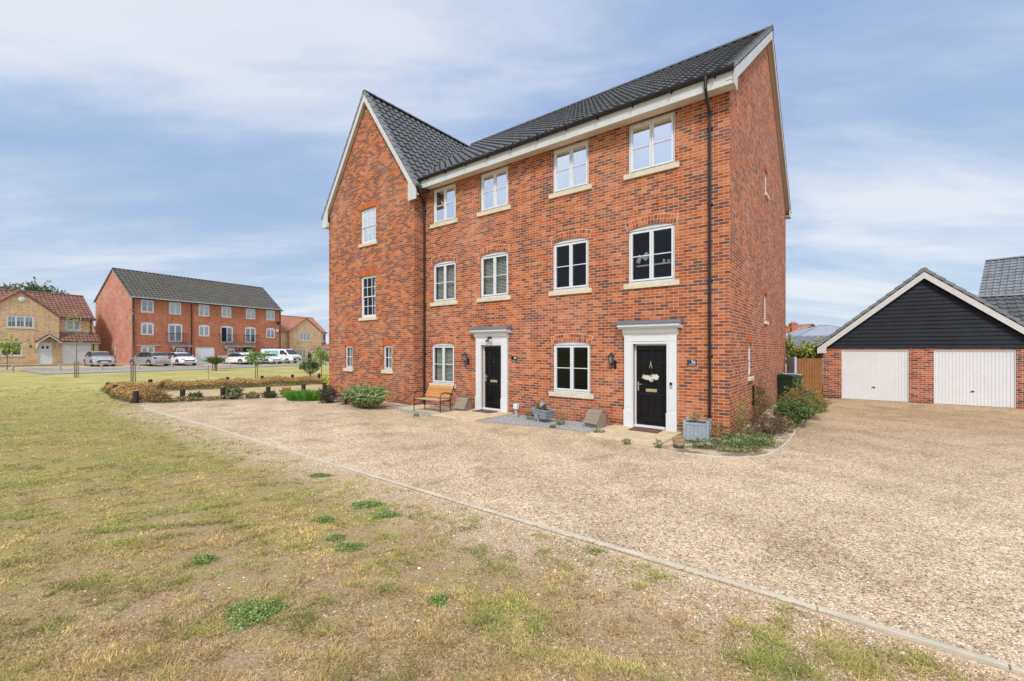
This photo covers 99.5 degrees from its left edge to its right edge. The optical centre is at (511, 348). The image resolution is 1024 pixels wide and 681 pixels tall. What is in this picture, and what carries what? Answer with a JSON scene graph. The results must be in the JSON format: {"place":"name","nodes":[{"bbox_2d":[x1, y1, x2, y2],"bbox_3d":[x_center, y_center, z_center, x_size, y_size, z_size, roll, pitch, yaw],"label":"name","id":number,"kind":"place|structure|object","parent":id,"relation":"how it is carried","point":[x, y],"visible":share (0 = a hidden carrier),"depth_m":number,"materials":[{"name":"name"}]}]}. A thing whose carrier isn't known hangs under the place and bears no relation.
{"place":"outdoors","nodes":[
{"label":"outdoors","id":0,"kind":"place"},
{"bbox_2d":[25,363,328,373],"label":"road","id":1,"kind":"structure","parent":0,"point":[105,370],"depth_m":39.60,"materials":[{"name":"asphalt"}]},
{"bbox_2d":[0,361,1023,680],"bbox_3d":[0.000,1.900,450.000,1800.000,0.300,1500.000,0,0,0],"label":"ground","id":2,"kind":"structure","parent":0,"point":[16,381],"depth_m":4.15,"materials":[{"name":"plant"}]},
{"bbox_2d":[0,332,29,369],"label":"young tree","id":3,"kind":"object","parent":2,"relation":"on","point":[3,345],"visible":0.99,"depth_m":35.50,"materials":[{"name":"green plant"}]},
{"bbox_2d":[17,276,56,292],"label":"tree","id":4,"kind":"object","parent":2,"relation":"on","point":[35,288],"visible":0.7,"depth_m":83.39,"materials":[{"name":"green plant"}]},
{"bbox_2d":[0,289,100,366],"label":"detached house","id":5,"kind":"structure","parent":2,"relation":"on","point":[36,319],"depth_m":44.06,"materials":[{"name":"brick"}]},
{"bbox_2d":[5,315,34,328],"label":"window","id":6,"kind":"structure","parent":5,"relation":"in","point":[12,321],"depth_m":42.32,"materials":[{"name":"white plastic"}]},
{"bbox_2d":[38,343,51,363],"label":"front door","id":7,"kind":"structure","parent":5,"relation":"in","point":[44,349],"depth_m":43.91,"materials":[{"name":"white plastic"}]},
{"bbox_2d":[63,343,90,362],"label":"garage door","id":8,"kind":"structure","parent":5,"relation":"in","point":[69,349],"depth_m":45.86,"materials":[{"name":"white metal"}]},
{"bbox_2d":[63,310,91,377],"bbox_3d":[-30.788,-0.352,30.602,1.233,4.897,1.459,0,0,0],"label":"young tree","id":9,"kind":"object","parent":2,"relation":"on","point":[77,321],"visible":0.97,"depth_m":30.70,"materials":[{"name":"green plant"}]},
{"bbox_2d":[127,309,139,381],"bbox_3d":[-23.159,-0.225,26.482,0.556,4.650,0.814,0,0,16],"label":"young tree","id":10,"kind":"object","parent":2,"relation":"on","point":[132,369],"visible":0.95,"depth_m":26.50,"materials":[{"name":"green plant"}]},
{"bbox_2d":[0,360,323,371],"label":"post and rail fence","id":11,"kind":"object","parent":2,"relation":"on","point":[12,366],"visible":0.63,"depth_m":39.98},
{"bbox_2d":[0,361,324,369],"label":"parking apron","id":12,"kind":"object","parent":2,"relation":"on","point":[105,366],"visible":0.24,"depth_m":44.28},
{"bbox_2d":[83,351,115,366],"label":"parked car","id":13,"kind":"object","parent":12,"relation":"on","point":[90,357],"visible":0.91,"depth_m":42.76,"materials":[{"name":"silver metal"}]},
{"bbox_2d":[130,352,170,365],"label":"parked car","id":14,"kind":"object","parent":12,"relation":"on","point":[152,357],"visible":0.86,"depth_m":45.13,"materials":[{"name":"silver metal"}]},
{"bbox_2d":[168,352,196,365],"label":"parked car","id":15,"kind":"object","parent":12,"relation":"on","point":[180,357],"visible":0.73,"depth_m":47.78,"materials":[{"name":"white paint"}]},
{"bbox_2d":[221,353,256,364],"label":"parked car","id":16,"kind":"object","parent":12,"relation":"on","point":[238,357],"visible":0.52,"depth_m":53.55,"materials":[{"name":"white paint"}]},
{"bbox_2d":[256,353,281,363],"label":"parked car","id":17,"kind":"object","parent":12,"relation":"on","point":[273,356],"visible":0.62,"depth_m":56.95,"materials":[{"name":"white paint"}]},
{"bbox_2d":[261,348,301,362],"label":"parked van","id":18,"kind":"object","parent":12,"relation":"on","point":[288,355],"visible":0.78,"depth_m":59.10,"materials":[{"name":"white paint"}]},
{"bbox_2d":[0,362,328,370],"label":"kerb","id":19,"kind":"structure","parent":2,"relation":"on","point":[140,367],"depth_m":42.17,"materials":[{"name":"concrete"}]},
{"bbox_2d":[93,267,282,362],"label":"terraced house","id":20,"kind":"structure","parent":2,"relation":"on","point":[200,319],"depth_m":52.73,"materials":[{"name":"red brick"}]},
{"bbox_2d":[141,322,153,334],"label":"window","id":21,"kind":"structure","parent":20,"relation":"in","point":[145,324],"depth_m":48.80,"materials":[{"name":"white plastic"}]},
{"bbox_2d":[169,302,180,314],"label":"window","id":22,"kind":"structure","parent":20,"relation":"in","point":[174,307],"depth_m":51.26,"materials":[{"name":"white plastic"}]},
{"bbox_2d":[199,304,208,315],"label":"window","id":23,"kind":"structure","parent":20,"relation":"in","point":[203,309],"depth_m":54.08,"materials":[{"name":"white plastic"}]},
{"bbox_2d":[199,325,208,335],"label":"window","id":24,"kind":"structure","parent":20,"relation":"in","point":[203,329],"depth_m":54.08,"materials":[{"name":"white plastic"}]},
{"bbox_2d":[195,347,213,361],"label":"garage door","id":25,"kind":"structure","parent":20,"relation":"in","point":[200,352],"depth_m":54.09,"materials":[{"name":"white metal"}]},
{"bbox_2d":[221,306,230,317],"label":"window","id":26,"kind":"structure","parent":20,"relation":"in","point":[225,311],"depth_m":56.55,"materials":[{"name":"white plastic"}]},
{"bbox_2d":[221,326,232,342],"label":"french door","id":27,"kind":"structure","parent":20,"relation":"in","point":[223,328],"depth_m":56.43,"materials":[{"name":"white plastic"}]},
{"bbox_2d":[186,554,222,566],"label":"clover clump","id":28,"kind":"object","parent":2,"relation":"on","point":[204,558],"visible":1,"depth_m":4.17,"materials":[{"name":"green plant"}]},
{"bbox_2d":[113,384,314,404],"bbox_3d":[-13.091,2.040,20.265,10.713,0.001,7.406,0,0,-29],"label":"hedge bed","id":29,"kind":"object","parent":2,"relation":"on","point":[141,402],"visible":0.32,"depth_m":17.41,"materials":[{"name":"soil"}]},
{"bbox_2d":[100,381,171,402],"bbox_3d":[-16.305,1.755,18.560,6.377,0.624,1.582,0,0,39],"label":"hedge","id":30,"kind":"object","parent":29,"relation":"on","point":[118,392],"visible":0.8,"depth_m":17.61,"materials":[{"name":"brown plant"}]},
{"bbox_2d":[140,385,172,402],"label":"bush","id":31,"kind":"object","parent":29,"relation":"on","point":[153,394],"visible":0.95,"depth_m":16.34,"materials":[{"name":"brown plant"}]},
{"bbox_2d":[150,395,224,402],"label":"hedge","id":32,"kind":"object","parent":29,"relation":"on","point":[187,397],"visible":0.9,"depth_m":16.81,"materials":[{"name":"brown plant"}]},
{"bbox_2d":[138,376,323,390],"bbox_3d":[-13.855,1.763,23.596,10.477,0.613,1.824,0,0,-30],"label":"hedge","id":33,"kind":"object","parent":29,"relation":"on","point":[239,382],"visible":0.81,"depth_m":22.68,"materials":[{"name":"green plant"}]},
{"bbox_2d":[219,384,244,398],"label":"bush","id":34,"kind":"object","parent":29,"relation":"on","point":[228,392],"visible":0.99,"depth_m":17.52,"materials":[{"name":"green plant"}]},
{"bbox_2d":[201,355,232,370],"bbox_3d":[-27.245,1.353,39.858,2.591,1.495,2.817,0,0,0],"label":"spiky palm","id":35,"kind":"object","parent":2,"relation":"on","point":[216,360],"visible":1,"depth_m":39.74,"materials":[{"name":"green plant"}]},
{"bbox_2d":[165,385,321,397],"bbox_3d":[-11.459,2.042,20.511,8.235,0.001,5.476,0,0,-36],"label":"dry grass patch","id":36,"kind":"object","parent":2,"relation":"on","point":[206,393],"visible":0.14,"depth_m":21.19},
{"bbox_2d":[219,597,295,632],"bbox_3d":[-2.011,2.024,3.382,0.492,0.063,0.459,0,0,41],"label":"clover clump","id":37,"kind":"object","parent":2,"relation":"on","point":[256,609],"visible":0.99,"depth_m":3.34,"materials":[{"name":"green plant"}]},
{"bbox_2d":[245,348,269,378],"bbox_3d":[-17.664,1.041,29.710,1.733,2.120,1.221,0,0,23],"label":"young tree","id":38,"kind":"object","parent":2,"relation":"on","point":[253,355],"visible":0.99,"depth_m":29.70,"materials":[{"name":"green plant"}]},
{"bbox_2d":[281,315,328,359],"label":"detached house","id":39,"kind":"structure","parent":2,"relation":"on","point":[301,336],"depth_m":72.35,"materials":[{"name":"brick"}]},
{"bbox_2d":[299,352,320,376],"bbox_3d":[-14.908,1.139,31.989,1.574,1.922,1.663,0,0,0],"label":"dark conifer","id":40,"kind":"object","parent":2,"relation":"on","point":[306,366],"visible":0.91,"depth_m":31.91,"materials":[{"name":"green plant"}]},
{"bbox_2d":[309,345,328,376],"bbox_3d":[-14.115,0.906,32.011,1.515,2.391,1.522,0,0,0],"label":"young tree","id":41,"kind":"object","parent":2,"relation":"on","point":[322,355],"visible":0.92,"depth_m":31.80,"materials":[{"name":"green plant"}]},
{"bbox_2d":[306,516,335,523],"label":"clover clump","id":42,"kind":"object","parent":2,"relation":"on","point":[321,519],"visible":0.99,"depth_m":5.14,"materials":[{"name":"green plant"}]},
{"bbox_2d":[319,533,347,542],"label":"clover clump","id":43,"kind":"object","parent":2,"relation":"on","point":[339,536],"visible":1,"depth_m":4.64,"materials":[{"name":"green plant"}]},
{"bbox_2d":[329,542,371,553],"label":"clover clump","id":44,"kind":"object","parent":2,"relation":"on","point":[345,546],"visible":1,"depth_m":4.44,"materials":[{"name":"green plant"}]},
{"bbox_2d":[347,501,389,509],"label":"clover clump","id":45,"kind":"object","parent":2,"relation":"on","point":[367,504],"visible":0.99,"depth_m":5.64,"materials":[{"name":"green plant"}]},
{"bbox_2d":[370,511,404,518],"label":"clover clump","id":46,"kind":"object","parent":2,"relation":"on","point":[388,514],"visible":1,"depth_m":5.29,"materials":[{"name":"green plant"}]},
{"bbox_2d":[425,592,449,608],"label":"clover clump","id":47,"kind":"object","parent":2,"relation":"on","point":[437,598],"visible":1,"depth_m":3.50,"materials":[{"name":"green plant"}]},
{"bbox_2d":[0,435,984,680],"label":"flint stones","id":48,"kind":"object","parent":2,"relation":"on","point":[268,648],"visible":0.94,"depth_m":3.34,"materials":[{"name":"stone"}]},
{"bbox_2d":[321,25,791,437],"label":"terraced house","id":49,"kind":"structure","parent":2,"relation":"on","point":[602,250],"depth_m":13.01,"materials":[{"name":"red brick"}]},
{"bbox_2d":[343,346,352,371],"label":"window","id":50,"kind":"structure","parent":49,"relation":"in","point":[348,368],"depth_m":18.36,"materials":[{"name":"white plastic"}]},
{"bbox_2d":[358,206,376,247],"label":"sash window","id":51,"kind":"structure","parent":49,"relation":"in","point":[368,215],"depth_m":17.48,"materials":[{"name":"white plastic"}]},
{"bbox_2d":[358,275,376,320],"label":"sash window","id":52,"kind":"structure","parent":49,"relation":"in","point":[364,317],"depth_m":17.51,"materials":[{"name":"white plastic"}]},
{"bbox_2d":[381,345,392,373],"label":"window","id":53,"kind":"structure","parent":49,"relation":"in","point":[387,370],"depth_m":16.78,"materials":[{"name":"white plastic"}]},
{"bbox_2d":[428,343,455,388],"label":"window","id":54,"kind":"structure","parent":49,"relation":"in","point":[442,380],"depth_m":15.52,"materials":[{"name":"white plastic"}]},
{"bbox_2d":[430,183,457,228],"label":"window","id":55,"kind":"structure","parent":49,"relation":"in","point":[444,197],"depth_m":15.44,"materials":[{"name":"white plastic"}]},
{"bbox_2d":[430,260,457,306],"bbox_3d":[-2.382,-2.338,15.463,1.390,1.595,0.230,0,0,38],"label":"window","id":56,"kind":"structure","parent":49,"relation":"in","point":[446,301],"depth_m":15.46,"materials":[{"name":"white plastic"}]},
{"bbox_2d":[485,346,500,408],"bbox_3d":[-0.591,0.927,14.108,0.770,2.015,0.104,0,0,38],"label":"front door","id":57,"kind":"structure","parent":49,"relation":"in","point":[492,353],"depth_m":14.13,"materials":[{"name":"black paint"}]},
{"bbox_2d":[477,166,510,216],"bbox_3d":[-0.566,-5.090,14.035,1.410,1.420,0.180,0,0,38],"label":"window","id":58,"kind":"structure","parent":49,"relation":"in","point":[494,184],"depth_m":14.03,"materials":[{"name":"white plastic"}]},
{"bbox_2d":[477,251,510,302],"bbox_3d":[-0.551,-2.338,14.055,1.410,1.595,0.230,0,0,38],"label":"window","id":59,"kind":"structure","parent":49,"relation":"in","point":[496,296],"depth_m":14.06,"materials":[{"name":"white plastic"}]},
{"bbox_2d":[548,139,591,198],"bbox_3d":[1.669,-5.090,12.317,1.390,1.420,0.180,0,0,38],"label":"window","id":60,"kind":"structure","parent":49,"relation":"in","point":[571,163],"depth_m":12.30,"materials":[{"name":"white plastic"}]},
{"bbox_2d":[548,238,591,295],"bbox_3d":[1.669,-2.338,12.316,1.390,1.595,0.180,0,0,38],"label":"window","id":61,"kind":"structure","parent":49,"relation":"in","point":[571,289],"depth_m":12.30,"materials":[{"name":"white plastic"}]},
{"bbox_2d":[549,341,593,398],"bbox_3d":[1.693,0.582,12.298,1.430,1.595,0.180,0,0,38],"label":"window","id":62,"kind":"structure","parent":49,"relation":"in","point":[559,392],"depth_m":12.30,"materials":[{"name":"white plastic"}]},
{"bbox_2d":[623,111,679,180],"bbox_3d":[3.508,-5.090,10.902,1.410,1.420,0.180,0,0,38],"label":"window","id":63,"kind":"structure","parent":49,"relation":"in","point":[651,141],"depth_m":10.89,"materials":[{"name":"white plastic"}]},
{"bbox_2d":[623,223,679,289],"bbox_3d":[3.585,-2.338,11.002,1.410,1.595,0.433,0,0,38],"label":"window","id":64,"kind":"structure","parent":49,"relation":"in","point":[651,281],"depth_m":10.92,"materials":[{"name":"white plastic"}]},
{"bbox_2d":[637,346,666,426],"bbox_3d":[3.523,0.927,10.945,0.770,2.015,0.104,0,0,38],"label":"front door","id":65,"kind":"structure","parent":49,"relation":"in","point":[651,396],"depth_m":10.95,"materials":[{"name":"black paint"}]},
{"bbox_2d":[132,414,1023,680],"bbox_3d":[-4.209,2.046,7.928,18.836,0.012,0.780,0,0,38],"label":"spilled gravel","id":66,"kind":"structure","parent":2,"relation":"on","point":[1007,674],"depth_m":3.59,"materials":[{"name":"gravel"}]},
{"bbox_2d":[138,395,1023,668],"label":"gravel drive","id":67,"kind":"structure","parent":2,"relation":"on","point":[898,436],"depth_m":6.38,"materials":[{"name":"gravel"}]},
{"bbox_2d":[279,389,331,400],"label":"grass clump","id":68,"kind":"object","parent":67,"relation":"on","point":[302,395],"visible":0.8,"depth_m":16.97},
{"bbox_2d":[317,383,338,402],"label":"dark shrub","id":69,"kind":"object","parent":67,"relation":"on","point":[328,392],"visible":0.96,"depth_m":16.23,"materials":[{"name":"brown plant"}]},
{"bbox_2d":[338,381,396,407],"bbox_3d":[-5.012,1.591,14.909,2.860,0.924,1.624,0,0,38],"label":"rounded shrub","id":70,"kind":"object","parent":67,"relation":"on","point":[365,396],"visible":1,"depth_m":14.61,"materials":[{"name":"green plant"}]},
{"bbox_2d":[431,408,512,421],"bbox_3d":[-1.227,2.039,13.364,1.794,0.083,1.794,0,0,38],"label":"paved doorstep","id":71,"kind":"object","parent":67,"relation":"on","point":[471,415],"visible":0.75,"depth_m":13.10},
{"bbox_2d":[392,404,610,431],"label":"slate chippings","id":72,"kind":"object","parent":67,"relation":"on","point":[525,421],"visible":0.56,"depth_m":12.13,"materials":[{"name":"gravel"}]},
{"bbox_2d":[400,405,454,412],"bbox_3d":[-2.841,2.051,14.669,1.944,0.057,0.994,0,0,38],"label":"paved patch","id":73,"kind":"object","parent":72,"relation":"on","point":[432,409],"visible":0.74,"depth_m":14.69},
{"bbox_2d":[413,384,454,412],"bbox_3d":[-2.534,1.601,14.081,1.204,0.849,0.687,0,0,35],"label":"garden bench","id":74,"kind":"object","parent":73,"relation":"on","point":[445,390],"visible":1,"depth_m":14.14,"materials":[{"name":"brown wood"}]},
{"bbox_2d":[453,397,471,410],"bbox_3d":[-1.606,1.821,14.115,0.440,0.458,0.431,0,0,30],"label":"meter box","id":75,"kind":"object","parent":72,"relation":"on","point":[462,403],"visible":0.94,"depth_m":14.02,"materials":[{"name":"brown plastic"}]},
{"bbox_2d":[530,400,555,422],"bbox_3d":[0.870,1.741,12.105,0.400,0.632,0.742,0,0,-34],"label":"wheelbarrow planter","id":76,"kind":"object","parent":72,"relation":"on","point":[542,412],"visible":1,"depth_m":12.02,"materials":[{"name":"grey paint"}]},
{"bbox_2d":[583,408,606,428],"bbox_3d":[2.166,1.821,11.303,0.431,0.458,0.440,0,0,-40],"label":"meter box","id":77,"kind":"object","parent":72,"relation":"on","point":[595,418],"visible":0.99,"depth_m":11.21,"materials":[{"name":"brown plastic"}]},
{"bbox_2d":[585,424,682,444],"bbox_3d":[2.910,2.039,10.296,1.754,0.083,1.614,0,0,38],"label":"paved doorstep","id":78,"kind":"object","parent":67,"relation":"on","point":[617,432],"visible":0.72,"depth_m":10.09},
{"bbox_2d":[628,427,662,432],"bbox_3d":[3.264,1.983,10.592,0.720,0.018,0.400,0,0,38],"label":"doormat","id":79,"kind":"object","parent":78,"relation":"on","point":[646,429],"visible":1,"depth_m":10.59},
{"bbox_2d":[325,459,1023,666],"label":"gravel pebbles","id":80,"kind":"object","parent":67,"relation":"on","point":[978,617],"visible":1,"depth_m":4.10,"materials":[{"name":"gravel"}]},
{"bbox_2d":[662,398,819,456],"bbox_3d":[8.165,2.038,13.315,2.022,0.001,13.565,0,0,42],"label":"planting bed","id":81,"kind":"object","parent":67,"relation":"on","point":[782,439],"visible":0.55,"depth_m":9.03,"materials":[{"name":"soil"}]},
{"bbox_2d":[672,437,685,448],"bbox_3d":[3.440,1.944,8.930,0.274,0.212,0.274,0,0,0],"label":"plant pot","id":82,"kind":"object","parent":81,"relation":"on","point":[678,442],"visible":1,"depth_m":8.84,"materials":[{"name":"ceramic"}]},
{"bbox_2d":[683,409,710,442],"bbox_3d":[4.150,1.705,9.700,0.530,0.690,0.530,0,0,30],"label":"square planter","id":83,"kind":"object","parent":81,"relation":"on","point":[695,427],"visible":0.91,"depth_m":9.53,"materials":[{"name":"grey paint"}]},
{"bbox_2d":[686,437,727,448],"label":"weed clump","id":84,"kind":"object","parent":81,"relation":"on","point":[695,444],"visible":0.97,"depth_m":8.84,"materials":[{"name":"green plant"}]},
{"bbox_2d":[709,417,725,442],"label":"weed clump","id":85,"kind":"object","parent":81,"relation":"on","point":[718,427],"visible":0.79,"depth_m":9.33,"materials":[{"name":"green plant"}]},
{"bbox_2d":[712,444,766,452],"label":"weed clump","id":86,"kind":"object","parent":81,"relation":"on","point":[736,449],"visible":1,"depth_m":8.57,"materials":[{"name":"green plant"}]},
{"bbox_2d":[710,429,768,449],"bbox_3d":[4.729,1.838,8.934,1.072,0.417,0.744,0,0,-21],"label":"weed clump","id":87,"kind":"object","parent":81,"relation":"on","point":[735,437],"visible":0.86,"depth_m":8.87,"materials":[{"name":"green plant"}]},
{"bbox_2d":[734,390,749,439],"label":"tall weed","id":88,"kind":"object","parent":81,"relation":"on","point":[742,422],"visible":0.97,"depth_m":9.72,"materials":[{"name":"green plant"}]},
{"bbox_2d":[720,439,781,448],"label":"weed clump","id":89,"kind":"object","parent":81,"relation":"on","point":[769,442],"visible":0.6,"depth_m":8.96,"materials":[{"name":"green plant"}]},
{"bbox_2d":[753,376,768,417],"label":"tall weed","id":90,"kind":"object","parent":81,"relation":"on","point":[759,399],"visible":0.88,"depth_m":11.99,"materials":[{"name":"green plant"}]},
{"bbox_2d":[744,409,796,436],"bbox_3d":[6.148,1.754,10.418,1.454,0.602,1.144,0,0,-33],"label":"twiggy shrub","id":91,"kind":"object","parent":81,"relation":"on","point":[756,419],"visible":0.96,"depth_m":10.23,"materials":[{"name":"brown plant"}]},
{"bbox_2d":[777,374,802,399],"bbox_3d":[10.533,1.507,16.490,0.580,1.085,0.742,0,0,-22],"label":"wheelie bin","id":92,"kind":"object","parent":81,"relation":"on","point":[785,380],"visible":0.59,"depth_m":16.30,"materials":[{"name":"green plastic"}]},
{"bbox_2d":[786,357,796,372],"bbox_3d":[11.904,1.190,18.465,0.080,1.720,0.915,0,0,13],"label":"grey fence","id":93,"kind":"object","parent":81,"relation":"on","point":[791,364],"visible":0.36,"depth_m":18.38,"materials":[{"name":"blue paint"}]},
{"bbox_2d":[760,393,829,424],"bbox_3d":[7.518,1.613,11.589,1.689,0.860,2.253,0,0,38],"label":"leafy shrub","id":94,"kind":"object","parent":81,"relation":"on","point":[794,408],"visible":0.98,"depth_m":11.41,"materials":[{"name":"green plant"}]},
{"bbox_2d":[782,378,820,398],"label":"leafy shrub","id":95,"kind":"object","parent":81,"relation":"on","point":[801,389],"visible":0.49,"depth_m":14.07,"materials":[{"name":"green plant"}]},
{"bbox_2d":[777,387,832,415],"bbox_3d":[8.824,1.607,12.925,1.682,0.870,1.851,0,0,14],"label":"leafy shrub","id":96,"kind":"object","parent":81,"relation":"on","point":[816,397],"visible":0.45,"depth_m":12.77,"materials":[{"name":"green plant"}]},
{"bbox_2d":[685,400,819,456],"bbox_3d":[8.502,2.067,12.738,13.271,0.075,1.230,0,0,-45],"label":"bed edging","id":97,"kind":"object","parent":67,"relation":"on","point":[790,437],"visible":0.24,"depth_m":8.44,"materials":[{"name":"concrete"}]},
{"bbox_2d":[144,408,1023,673],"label":"drive edging","id":98,"kind":"object","parent":2,"relation":"on","point":[957,650],"visible":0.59,"depth_m":3.71,"materials":[{"name":"concrete"}]},
{"bbox_2d":[786,332,807,357],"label":"garden bush","id":99,"kind":"object","parent":2,"relation":"on","point":[793,351],"visible":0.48,"depth_m":22.71,"materials":[{"name":"green plant"}]},
{"bbox_2d":[786,321,814,332],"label":"red roofed house","id":100,"kind":"structure","parent":2,"relation":"on","point":[792,326],"depth_m":72.60,"materials":[{"name":"brick"}]},
{"bbox_2d":[786,335,827,357],"bbox_3d":[24.790,0.515,38.342,8.020,3.369,7.659,0,0,9],"label":"bungalow","id":101,"kind":"object","parent":2,"relation":"on","point":[800,339],"visible":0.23,"depth_m":37.33,"materials":[{"name":"grey tile"}]},
{"bbox_2d":[800,341,822,357],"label":"garden bush","id":102,"kind":"object","parent":2,"relation":"on","point":[809,351],"visible":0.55,"depth_m":22.96,"materials":[{"name":"green plant"}]},
{"bbox_2d":[786,325,839,335],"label":"hipped house","id":103,"kind":"structure","parent":2,"relation":"on","point":[819,330],"depth_m":60.79,"materials":[{"name":"tile"}]},
{"bbox_2d":[814,267,1023,408],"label":"double garage","id":104,"kind":"structure","parent":2,"relation":"on","point":[925,335],"depth_m":16.13,"materials":[{"name":"wood"}]},
{"bbox_2d":[797,358,821,396],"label":"timber gate","id":105,"kind":"structure","parent":104,"relation":"attached to","point":[809,370],"depth_m":18.07,"materials":[{"name":"brown wood"}]},
{"bbox_2d":[843,351,907,401],"bbox_3d":[14.344,1.066,17.147,1.956,1.938,0.052,0,0,38],"label":"garage door","id":106,"kind":"structure","parent":104,"relation":"in","point":[867,375],"depth_m":17.10,"materials":[{"name":"white metal"}]},
{"bbox_2d":[935,351,1013,407],"bbox_3d":[16.501,1.066,15.489,1.956,1.938,0.052,0,0,38],"label":"garage door","id":107,"kind":"structure","parent":104,"relation":"in","point":[973,378],"depth_m":15.46,"materials":[{"name":"white metal"}]},
{"bbox_2d":[977,293,1023,321],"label":"garage block","id":108,"kind":"structure","parent":2,"relation":"on","point":[1012,304],"depth_m":21.60,"materials":[{"name":"tile"}]},
{"bbox_2d":[979,256,1023,294],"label":"detached house","id":109,"kind":"structure","parent":2,"relation":"on","point":[1005,275],"depth_m":28.28,"materials":[{"name":"tile"}]},
{"bbox_2d":[0,0,1023,343],"label":"sky","id":110,"kind":"structure","parent":0,"point":[198,139],"materials":[{"name":"blue"}]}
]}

